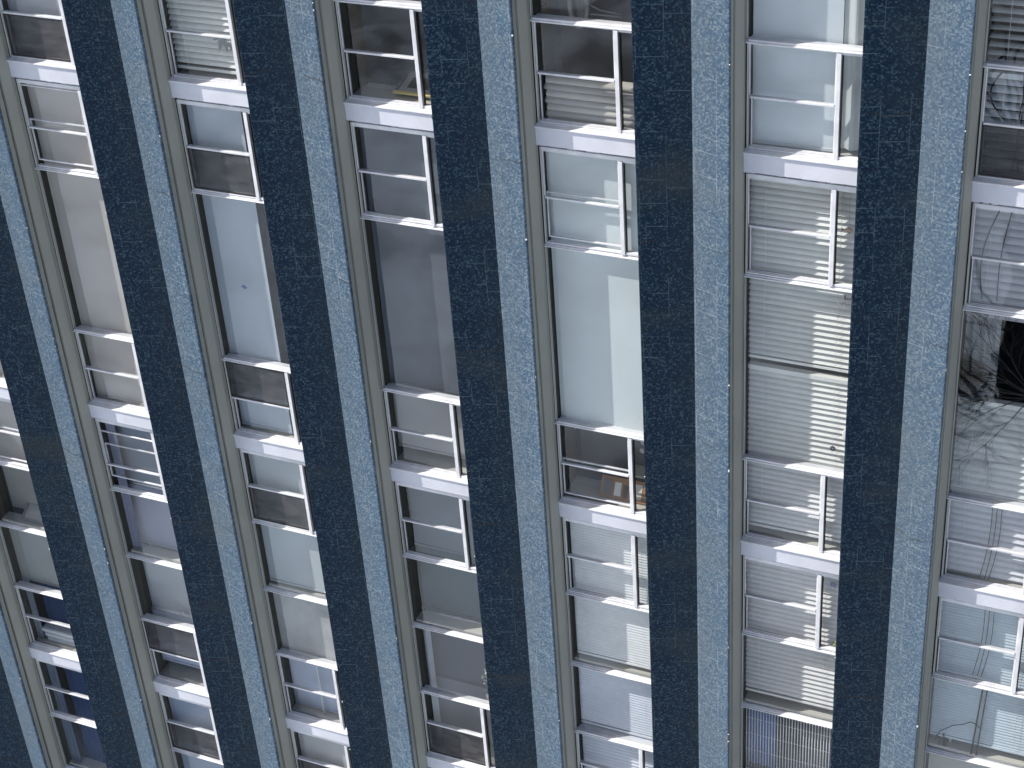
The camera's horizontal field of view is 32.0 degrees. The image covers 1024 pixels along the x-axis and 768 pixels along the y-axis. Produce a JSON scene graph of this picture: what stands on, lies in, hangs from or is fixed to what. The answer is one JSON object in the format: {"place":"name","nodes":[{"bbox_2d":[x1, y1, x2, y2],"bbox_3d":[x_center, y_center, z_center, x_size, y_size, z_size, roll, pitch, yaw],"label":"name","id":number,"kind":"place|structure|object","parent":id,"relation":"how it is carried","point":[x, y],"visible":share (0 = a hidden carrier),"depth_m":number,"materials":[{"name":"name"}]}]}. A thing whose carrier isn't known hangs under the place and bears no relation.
{"place":"outdoors","nodes":[
{"label":"outdoors","id":0,"kind":"place"},
{"label":"ground","id":1,"kind":"structure","parent":0,"visible":0},
{"bbox_2d":[0,0,1023,767],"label":"apartment building","id":2,"kind":"structure","parent":1,"relation":"on","point":[928,166],"depth_m":12.64,"materials":[{"name":"blue stone"}]},
{"bbox_2d":[0,401,28,471],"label":"roller shade","id":3,"kind":"object","parent":2,"relation":"attached to","point":[11,446],"visible":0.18,"depth_m":15.37,"materials":[{"name":"fabric"}]},
{"bbox_2d":[2,466,37,508],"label":"roller shade","id":4,"kind":"object","parent":2,"relation":"attached to","point":[20,488],"visible":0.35,"depth_m":15.90,"materials":[{"name":"fabric"}]},
{"bbox_2d":[0,462,62,599],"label":"fixed window","id":5,"kind":"structure","parent":2,"relation":"in","point":[6,505],"depth_m":16.04,"materials":[{"name":"white metal"}]},
{"bbox_2d":[21,502,42,524],"bbox_3d":[-4.133,1.169,15.867,0.500,0.114,0.155,10,36,22],"label":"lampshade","id":6,"kind":"object","parent":2,"relation":"on","point":[31,512],"visible":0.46,"depth_m":15.92,"materials":[{"name":"fabric"}]},
{"bbox_2d":[7,0,60,15],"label":"roller shade","id":7,"kind":"object","parent":2,"relation":"on","point":[48,7],"visible":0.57,"depth_m":12.69,"materials":[{"name":"fabric"}]},
{"bbox_2d":[9,522,59,587],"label":"roller shade","id":8,"kind":"object","parent":2,"relation":"attached to","point":[34,557],"visible":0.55,"depth_m":16.16,"materials":[{"name":"fabric"}]},
{"bbox_2d":[0,0,74,64],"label":"sash window","id":9,"kind":"structure","parent":2,"relation":"in","point":[35,36],"depth_m":12.73,"materials":[{"name":"grey"}]},
{"bbox_2d":[15,577,77,655],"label":"sash window","id":10,"kind":"structure","parent":2,"relation":"in","point":[28,617],"depth_m":16.55,"materials":[{"name":"grey"}]},
{"bbox_2d":[39,582,69,628],"bbox_3d":[-4.066,2.101,16.526,0.652,0.730,0.028,10,36,22],"label":"curtain","id":11,"kind":"object","parent":2,"relation":"hanging from","point":[55,609],"visible":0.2,"depth_m":16.61,"materials":[{"name":"fabric"}]},
{"bbox_2d":[16,78,97,175],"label":"sash window","id":12,"kind":"structure","parent":2,"relation":"in","point":[22,83],"depth_m":13.14,"materials":[{"name":"grey metal"}]},
{"bbox_2d":[42,623,74,646],"bbox_3d":[-4.151,2.361,16.655,0.510,0.150,0.090,10,36,22],"label":"towel stack","id":13,"kind":"object","parent":2,"relation":"on","point":[58,634],"visible":0.52,"depth_m":16.64,"materials":[{"name":"fabric"}]},
{"bbox_2d":[46,663,82,767],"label":"curtain","id":14,"kind":"object","parent":2,"relation":"hanging from","point":[62,707],"visible":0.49,"depth_m":17.29,"materials":[{"name":"fabric"}]},
{"bbox_2d":[35,658,95,724],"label":"sash window","id":15,"kind":"structure","parent":2,"relation":"in","point":[48,688],"depth_m":17.05,"materials":[{"name":"grey"}]},
{"bbox_2d":[49,694,96,767],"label":"fixed window","id":16,"kind":"structure","parent":2,"relation":"in","point":[56,719],"depth_m":17.49,"materials":[{"name":"white metal"}]},
{"bbox_2d":[35,166,133,342],"bbox_3d":[-3.130,-1.047,13.776,0.754,1.458,0.330,10,36,22],"label":"fixed window","id":17,"kind":"structure","parent":2,"relation":"in","point":[41,171],"depth_m":13.81,"materials":[{"name":"white metal"}]},
{"bbox_2d":[64,668,105,762],"bbox_3d":[-3.927,3.721,17.575,0.622,2.780,0.028,10,36,22],"label":"curtain","id":18,"kind":"object","parent":2,"relation":"hanging from","point":[83,709],"visible":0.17,"depth_m":17.34,"materials":[{"name":"fabric"}]},
{"bbox_2d":[27,84,143,405],"bbox_3d":[-3.145,-1.030,13.725,0.732,2.832,0.044,10,36,22],"label":"roller shade","id":19,"kind":"object","parent":2,"relation":"on","point":[81,214],"visible":0.45,"depth_m":13.73,"materials":[{"name":"fabric"}]},
{"bbox_2d":[74,323,147,412],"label":"sash window","id":20,"kind":"structure","parent":2,"relation":"in","point":[82,347],"depth_m":14.31,"materials":[{"name":"grey"}]},
{"bbox_2d":[105,423,141,548],"bbox_3d":[-3.295,0.833,15.095,0.091,1.390,0.028,10,36,22],"label":"curtain","id":21,"kind":"object","parent":2,"relation":"hanging from","point":[127,501],"visible":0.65,"depth_m":15.11,"materials":[{"name":"fabric"}]},
{"bbox_2d":[95,418,166,499],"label":"sash window","id":22,"kind":"structure","parent":2,"relation":"in","point":[105,445],"depth_m":14.80,"materials":[{"name":"grey"}]},
{"bbox_2d":[114,425,160,486],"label":"roller shade","id":23,"kind":"object","parent":2,"relation":"attached to","point":[139,460],"visible":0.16,"depth_m":14.94,"materials":[{"name":"fabric"}]},
{"bbox_2d":[127,480,177,550],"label":"roller shade","id":24,"kind":"object","parent":2,"relation":"attached to","point":[154,522],"visible":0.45,"depth_m":15.30,"materials":[{"name":"fabric"}]},
{"bbox_2d":[110,482,195,633],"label":"fixed window","id":25,"kind":"structure","parent":2,"relation":"in","point":[135,560],"depth_m":15.43,"materials":[{"name":"white metal"}]},
{"bbox_2d":[141,554,190,613],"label":"roller shade","id":26,"kind":"object","parent":2,"relation":"attached to","point":[167,587],"visible":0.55,"depth_m":15.71,"materials":[{"name":"fabric"}]},
{"bbox_2d":[141,605,207,692],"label":"sash window","id":27,"kind":"structure","parent":2,"relation":"in","point":[160,639],"depth_m":15.85,"materials":[{"name":"grey metal"}]},
{"bbox_2d":[152,605,200,668],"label":"roller shade","id":28,"kind":"object","parent":2,"relation":"attached to","point":[176,617],"visible":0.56,"depth_m":15.92,"materials":[{"name":"fabric"}]},
{"bbox_2d":[159,693,222,762],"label":"sash window","id":29,"kind":"structure","parent":2,"relation":"in","point":[189,738],"depth_m":16.47,"materials":[{"name":"grey metal"}]},
{"bbox_2d":[168,697,223,767],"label":"roller shade","id":30,"kind":"object","parent":2,"relation":"attached to","point":[190,713],"depth_m":16.48,"materials":[{"name":"fabric"}]},
{"bbox_2d":[166,0,236,74],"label":"venetian blind","id":31,"kind":"object","parent":2,"relation":"attached to","point":[207,16],"visible":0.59,"depth_m":12.23,"materials":[{"name":"paint"}]},
{"bbox_2d":[158,0,244,85],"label":"sash window","id":32,"kind":"structure","parent":2,"relation":"in","point":[168,32],"depth_m":12.19,"materials":[{"name":"grey"}]},
{"bbox_2d":[176,98,262,199],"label":"sash window","id":33,"kind":"structure","parent":2,"relation":"in","point":[216,170],"depth_m":12.66,"materials":[{"name":"grey metal"}]},
{"bbox_2d":[186,104,292,433],"bbox_3d":[-2.007,-0.828,13.262,0.455,2.802,0.044,10,36,22],"label":"roller shade","id":34,"kind":"object","parent":2,"relation":"attached to","point":[235,241],"visible":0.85,"depth_m":13.22,"materials":[{"name":"fabric"}]},
{"bbox_2d":[191,190,290,372],"bbox_3d":[-1.864,-0.814,13.267,0.754,1.458,0.330,10,36,22],"label":"fixed window","id":35,"kind":"structure","parent":2,"relation":"in","point":[197,194],"depth_m":13.30,"materials":[{"name":"white metal"}]},
{"bbox_2d":[223,350,301,444],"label":"sash window","id":36,"kind":"structure","parent":2,"relation":"in","point":[249,383],"depth_m":13.69,"materials":[{"name":"grey"}]},
{"bbox_2d":[262,204,288,363],"bbox_3d":[-1.648,-0.779,13.161,0.262,2.760,0.028,10,36,22],"label":"curtain","id":37,"kind":"object","parent":2,"relation":"hanging from","point":[274,277],"visible":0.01,"depth_m":13.24,"materials":[{"name":"fabric"}]},
{"bbox_2d":[239,449,315,533],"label":"sash window","id":38,"kind":"structure","parent":2,"relation":"in","point":[267,504],"depth_m":14.30,"materials":[{"name":"grey metal"}]},
{"bbox_2d":[248,453,324,592],"bbox_3d":[-1.732,1.114,14.461,0.732,1.392,0.044,10,36,22],"label":"roller shade","id":39,"kind":"object","parent":2,"relation":"attached to","point":[293,558],"visible":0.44,"depth_m":14.63,"materials":[{"name":"fabric"}]},
{"bbox_2d":[251,519,337,670],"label":"fixed window","id":40,"kind":"structure","parent":2,"relation":"in","point":[269,590],"depth_m":14.86,"materials":[{"name":"white metal"}]},
{"bbox_2d":[273,586,335,660],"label":"roller shade","id":41,"kind":"object","parent":2,"relation":"attached to","point":[305,626],"visible":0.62,"depth_m":15.11,"materials":[{"name":"fabric"}]},
{"bbox_2d":[276,645,346,729],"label":"sash window","id":42,"kind":"structure","parent":2,"relation":"in","point":[288,686],"depth_m":15.43,"materials":[{"name":"grey"}]},
{"bbox_2d":[288,658,338,713],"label":"roller shade","id":43,"kind":"object","parent":2,"relation":"attached to","point":[304,674],"visible":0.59,"depth_m":15.56,"materials":[{"name":"fabric"}]},
{"bbox_2d":[290,729,352,767],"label":"sash window","id":44,"kind":"structure","parent":2,"relation":"in","point":[301,761],"depth_m":15.91,"materials":[{"name":"grey"}]},
{"bbox_2d":[298,733,346,767],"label":"roller shade","id":45,"kind":"object","parent":2,"relation":"attached to","point":[322,750],"depth_m":15.91,"materials":[{"name":"fabric"}]},
{"bbox_2d":[335,0,430,108],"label":"sash window","id":46,"kind":"structure","parent":2,"relation":"in","point":[349,15],"depth_m":11.74,"materials":[{"name":"grey metal"}]},
{"bbox_2d":[350,121,442,226],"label":"sash window","id":47,"kind":"structure","parent":2,"relation":"in","point":[355,126],"depth_m":12.10,"materials":[{"name":"grey metal"}]},
{"bbox_2d":[360,127,458,394],"bbox_3d":[-0.631,-0.855,12.530,0.732,2.137,0.044,10,36,22],"label":"roller shade","id":48,"kind":"object","parent":2,"relation":"attached to","point":[411,265],"visible":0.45,"depth_m":12.58,"materials":[{"name":"fabric"}]},
{"bbox_2d":[360,210,459,404],"bbox_3d":[-0.598,-0.581,12.759,0.754,1.458,0.330,10,36,22],"label":"fixed window","id":49,"kind":"structure","parent":2,"relation":"in","point":[366,220],"depth_m":12.79,"materials":[{"name":"white metal"}]},
{"bbox_2d":[393,69,429,97],"bbox_3d":[-0.493,-1.982,11.842,0.550,0.067,0.257,10,36,22],"label":"picture frame","id":50,"kind":"object","parent":2,"relation":"on","point":[407,84],"visible":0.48,"depth_m":11.89,"materials":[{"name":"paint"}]},
{"bbox_2d":[383,380,466,478],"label":"sash window","id":51,"kind":"structure","parent":2,"relation":"in","point":[396,450],"depth_m":13.27,"materials":[{"name":"grey metal"}]},
{"bbox_2d":[392,383,464,458],"bbox_3d":[-0.538,0.268,13.278,0.732,0.602,0.044,10,36,22],"label":"roller shade","id":52,"kind":"object","parent":2,"relation":"attached to","point":[422,415],"visible":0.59,"depth_m":13.33,"materials":[{"name":"fabric"}]},
{"bbox_2d":[422,622,440,722],"bbox_3d":[-0.659,2.493,14.877,0.065,1.370,0.028,10,36,22],"label":"curtain","id":53,"kind":"object","parent":2,"relation":"hanging from","point":[431,670],"visible":0.66,"depth_m":14.79,"materials":[{"name":"fabric"}]},
{"bbox_2d":[395,481,475,569],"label":"sash window","id":54,"kind":"structure","parent":2,"relation":"in","point":[402,492],"depth_m":13.79,"materials":[{"name":"grey metal"}]},
{"bbox_2d":[408,487,474,557],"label":"roller shade","id":55,"kind":"object","parent":2,"relation":"attached to","point":[435,508],"visible":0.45,"depth_m":13.91,"materials":[{"name":"fabric"}]},
{"bbox_2d":[403,541,489,709],"bbox_3d":[-0.404,1.928,14.393,0.754,1.458,0.330,10,36,22],"label":"fixed window","id":56,"kind":"structure","parent":2,"relation":"in","point":[412,565],"depth_m":14.37,"materials":[{"name":"white metal"}]},
{"bbox_2d":[417,545,480,620],"bbox_3d":[-0.394,1.585,14.240,0.732,0.692,0.044,10,36,22],"label":"roller shade","id":57,"kind":"object","parent":2,"relation":"attached to","point":[449,590],"visible":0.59,"depth_m":14.31,"materials":[{"name":"fabric"}]},
{"bbox_2d":[426,609,487,688],"bbox_3d":[-0.345,2.197,14.644,0.732,0.702,0.044,10,36,22],"label":"roller shade","id":58,"kind":"object","parent":2,"relation":"attached to","point":[459,659],"visible":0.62,"depth_m":14.71,"materials":[{"name":"fabric"}]},
{"bbox_2d":[421,678,494,767],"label":"sash window","id":59,"kind":"structure","parent":2,"relation":"in","point":[450,741],"depth_m":14.95,"materials":[{"name":"grey metal"}]},
{"bbox_2d":[436,676,492,746],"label":"roller shade","id":60,"kind":"object","parent":2,"relation":"attached to","point":[460,715],"visible":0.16,"depth_m":15.04,"materials":[{"name":"fabric"}]},
{"bbox_2d":[529,0,631,30],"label":"fixed window","id":61,"kind":"structure","parent":2,"relation":"in","point":[535,5],"depth_m":10.96,"materials":[{"name":"white metal"}]},
{"bbox_2d":[531,0,634,133],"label":"sash window","id":62,"kind":"structure","parent":2,"relation":"in","point":[542,33],"depth_m":11.17,"materials":[{"name":"grey metal"}]},
{"bbox_2d":[539,145,637,256],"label":"sash window","id":63,"kind":"structure","parent":2,"relation":"in","point":[621,160],"depth_m":11.58,"materials":[{"name":"grey metal"}]},
{"bbox_2d":[544,75,633,126],"bbox_3d":[0.549,-1.790,11.270,0.715,0.287,0.088,10,36,22],"label":"blind","id":64,"kind":"object","parent":2,"relation":"on","point":[580,99],"visible":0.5,"depth_m":11.26,"materials":[{"name":"plastic"}]},
{"bbox_2d":[544,239,643,440],"bbox_3d":[0.668,-0.348,12.251,0.753,1.458,0.330,10,36,22],"label":"fixed window","id":65,"kind":"structure","parent":2,"relation":"in","point":[548,252],"depth_m":12.26,"materials":[{"name":"white metal"}]},
{"bbox_2d":[546,151,642,430],"bbox_3d":[0.625,-0.605,12.005,0.732,2.147,0.044,10,36,22],"label":"roller shade","id":66,"kind":"object","parent":2,"relation":"on","point":[597,306],"visible":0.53,"depth_m":12.03,"materials":[{"name":"fabric"}]},
{"bbox_2d":[567,0,621,28],"bbox_3d":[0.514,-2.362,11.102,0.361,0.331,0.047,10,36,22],"label":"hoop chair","id":67,"kind":"object","parent":2,"relation":"on","point":[582,7],"visible":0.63,"depth_m":11.15,"materials":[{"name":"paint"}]},
{"bbox_2d":[559,0,632,82],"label":"roller shade","id":68,"kind":"object","parent":2,"relation":"attached to","point":[587,51],"depth_m":11.41,"materials":[{"name":"fabric"}]},
{"bbox_2d":[556,414,645,515],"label":"sash window","id":69,"kind":"structure","parent":2,"relation":"in","point":[566,438],"depth_m":12.81,"materials":[{"name":"grey metal"}]},
{"bbox_2d":[562,517,648,609],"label":"sash window","id":70,"kind":"structure","parent":2,"relation":"in","point":[636,603],"depth_m":13.24,"materials":[{"name":"grey metal"}]},
{"bbox_2d":[566,582,652,751],"bbox_3d":[0.862,2.161,13.885,0.753,1.458,0.330,10,36,22],"label":"fixed window","id":71,"kind":"structure","parent":2,"relation":"in","point":[570,595],"depth_m":13.83,"materials":[{"name":"white metal"}]},
{"bbox_2d":[570,522,650,669],"bbox_3d":[0.800,1.592,13.434,0.723,1.340,0.056,10,36,22],"label":"venetian blind","id":72,"kind":"object","parent":2,"relation":"attached to","point":[615,633],"visible":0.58,"depth_m":13.48,"materials":[{"name":"paint"}]},
{"bbox_2d":[580,429,643,478],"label":"roller shade","id":73,"kind":"object","parent":2,"relation":"on","point":[604,449],"visible":0.22,"depth_m":13.13,"materials":[{"name":"fabric"}]},
{"bbox_2d":[575,718,652,767],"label":"sash window","id":74,"kind":"structure","parent":2,"relation":"in","point":[579,742],"depth_m":14.24,"materials":[{"name":"grey"}]},
{"bbox_2d":[578,660,652,739],"bbox_3d":[0.870,2.504,14.027,0.723,0.640,0.056,10,36,22],"label":"venetian blind","id":75,"kind":"object","parent":2,"relation":"attached to","point":[616,703],"visible":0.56,"depth_m":14.06,"materials":[{"name":"paint"}]},
{"bbox_2d":[581,722,653,767],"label":"venetian blind","id":76,"kind":"object","parent":2,"relation":"attached to","point":[610,754],"visible":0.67,"depth_m":14.38,"materials":[{"name":"paint"}]},
{"bbox_2d":[600,474,645,504],"bbox_3d":[0.873,0.776,12.924,0.487,0.148,0.088,10,36,22],"label":"photo board","id":77,"kind":"object","parent":2,"relation":"on","point":[615,487],"visible":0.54,"depth_m":12.95,"materials":[{"name":"paint"}]},
{"bbox_2d":[741,629,834,767],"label":"fixed window","id":78,"kind":"structure","parent":2,"relation":"in","point":[744,704],"depth_m":13.27,"materials":[{"name":"white metal"}]},
{"bbox_2d":[746,708,831,767],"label":"window grille","id":79,"kind":"object","parent":2,"relation":"attached to","point":[788,742],"visible":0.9,"depth_m":13.54,"materials":[{"name":"metal"}]},
{"bbox_2d":[748,702,776,767],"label":"blue cloth","id":80,"kind":"object","parent":79,"relation":"hanging from","point":[762,737],"visible":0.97,"depth_m":13.68,"materials":[{"name":"fabric"}]},
{"bbox_2d":[742,555,838,651],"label":"sash window","id":81,"kind":"structure","parent":2,"relation":"in","point":[817,644],"depth_m":12.72,"materials":[{"name":"grey metal"}]},
{"bbox_2d":[745,559,838,709],"bbox_3d":[2.058,1.808,12.925,0.743,1.310,0.056,10,36,22],"label":"venetian blind","id":82,"kind":"object","parent":2,"relation":"attached to","point":[792,673],"visible":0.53,"depth_m":12.96,"materials":[{"name":"paint"}]},
{"bbox_2d":[743,449,843,555],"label":"sash window","id":83,"kind":"structure","parent":2,"relation":"in","point":[821,548],"depth_m":12.21,"materials":[{"name":"grey metal"}]},
{"bbox_2d":[747,461,842,542],"bbox_3d":[1.979,0.792,12.263,0.743,0.600,0.056,10,36,22],"label":"venetian blind","id":84,"kind":"object","parent":2,"relation":"attached to","point":[782,485],"visible":0.59,"depth_m":12.29,"materials":[{"name":"paint"}]},
{"bbox_2d":[742,273,851,478],"bbox_3d":[1.934,-0.115,11.743,0.754,1.458,0.330,10,36,22],"label":"fixed window","id":85,"kind":"structure","parent":2,"relation":"in","point":[747,276],"depth_m":11.74,"materials":[{"name":"white metal"}]},
{"bbox_2d":[747,360,847,468],"bbox_3d":[1.935,0.217,11.889,0.743,0.715,0.056,10,36,22],"label":"venetian blind","id":86,"kind":"object","parent":2,"relation":"attached to","point":[796,414],"visible":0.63,"depth_m":11.89,"materials":[{"name":"paint"}]},
{"bbox_2d":[752,0,844,151],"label":"roller shade","id":87,"kind":"object","parent":2,"relation":"on","point":[799,74],"visible":1,"depth_m":10.60,"materials":[{"name":"fabric"}]},
{"bbox_2d":[745,173,856,288],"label":"sash window","id":88,"kind":"structure","parent":2,"relation":"in","point":[835,188],"depth_m":11.05,"materials":[{"name":"grey metal"}]},
{"bbox_2d":[748,178,855,372],"bbox_3d":[1.865,-0.686,11.301,0.743,1.345,0.056,10,36,22],"label":"venetian blind","id":89,"kind":"object","parent":2,"relation":"attached to","point":[797,324],"visible":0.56,"depth_m":11.33,"materials":[{"name":"paint"}]},
{"bbox_2d":[745,0,862,54],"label":"fixed window","id":90,"kind":"structure","parent":2,"relation":"in","point":[749,3],"depth_m":10.43,"materials":[{"name":"white metal"}]},
{"bbox_2d":[746,32,862,161],"bbox_3d":[1.808,-1.754,10.677,0.754,0.712,0.327,10,36,22],"label":"sash window","id":91,"kind":"structure","parent":2,"relation":"in","point":[839,70],"depth_m":10.58,"materials":[{"name":"grey metal"}]},
{"bbox_2d":[841,0,864,150],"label":"curtain","id":92,"kind":"object","parent":2,"relation":"hanging from","point":[854,30],"visible":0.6,"depth_m":10.46,"materials":[{"name":"fabric"}]},
{"bbox_2d":[924,673,1023,767],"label":"fixed window","id":93,"kind":"structure","parent":2,"relation":"in","point":[929,749],"depth_m":12.73,"materials":[{"name":"white metal"}]},
{"bbox_2d":[928,745,1020,767],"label":"roller shade","id":94,"kind":"object","parent":2,"relation":"attached to","point":[937,761],"visible":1,"depth_m":12.97,"materials":[{"name":"fabric"}]},
{"bbox_2d":[930,601,1023,755],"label":"venetian blind","id":95,"kind":"object","parent":2,"relation":"attached to","point":[1002,728],"visible":0.91,"depth_m":12.48,"materials":[{"name":"paint"}]},
{"bbox_2d":[932,597,1023,694],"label":"sash window","id":96,"kind":"structure","parent":2,"relation":"in","point":[1014,689],"depth_m":12.21,"materials":[{"name":"grey metal"}]},
{"bbox_2d":[961,314,1001,396],"bbox_3d":[2.928,-0.178,11.130,0.213,0.585,0.028,10,36,22],"label":"curtain","id":97,"kind":"object","parent":2,"relation":"hanging from","point":[970,331],"visible":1,"depth_m":11.09,"materials":[{"name":"fabric"}]},
{"bbox_2d":[941,488,1023,594],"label":"sash window","id":98,"kind":"structure","parent":2,"relation":"in","point":[945,546],"depth_m":11.77,"materials":[{"name":"grey"}]},
{"bbox_2d":[945,500,1023,583],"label":"venetian blind","id":99,"kind":"object","parent":2,"relation":"attached to","point":[969,521],"visible":0.91,"depth_m":11.81,"materials":[{"name":"paint"}]},
{"bbox_2d":[946,305,1023,512],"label":"fixed window","id":100,"kind":"structure","parent":2,"relation":"in","point":[964,316],"depth_m":11.25,"materials":[{"name":"white metal"}]},
{"bbox_2d":[951,393,1023,502],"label":"venetian blind","id":101,"kind":"object","parent":2,"relation":"attached to","point":[1006,461],"visible":1,"depth_m":11.43,"materials":[{"name":"paint"}]},
{"bbox_2d":[951,311,1023,493],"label":"dry branches","id":102,"kind":"object","parent":2,"relation":"on","point":[968,376],"visible":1,"depth_m":11.14,"materials":[{"name":"plant"}]},
{"bbox_2d":[964,202,1023,314],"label":"sash window","id":103,"kind":"structure","parent":2,"relation":"in","point":[970,260],"depth_m":10.64,"materials":[{"name":"grey"}]},
{"bbox_2d":[966,208,1023,322],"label":"venetian blind","id":104,"kind":"object","parent":2,"relation":"attached to","point":[1011,286],"visible":0.73,"depth_m":10.70,"materials":[{"name":"paint"}]},
{"bbox_2d":[975,46,1023,181],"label":"sash window","id":105,"kind":"structure","parent":2,"relation":"in","point":[1000,145],"depth_m":10.23,"materials":[{"name":"grey metal"}]},
{"bbox_2d":[983,68,1023,124],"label":"venetian blind","id":106,"kind":"object","parent":2,"relation":"attached to","point":[1011,78],"visible":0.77,"depth_m":10.14,"materials":[{"name":"paint"}]},
{"bbox_2d":[983,0,1023,70],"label":"fixed window","id":107,"kind":"structure","parent":2,"relation":"in","point":[991,4],"depth_m":9.96,"materials":[{"name":"white metal"}]},
{"bbox_2d":[988,0,1023,61],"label":"venetian blind","id":108,"kind":"object","parent":2,"relation":"attached to","point":[1011,11],"visible":0.88,"depth_m":9.93,"materials":[{"name":"paint"}]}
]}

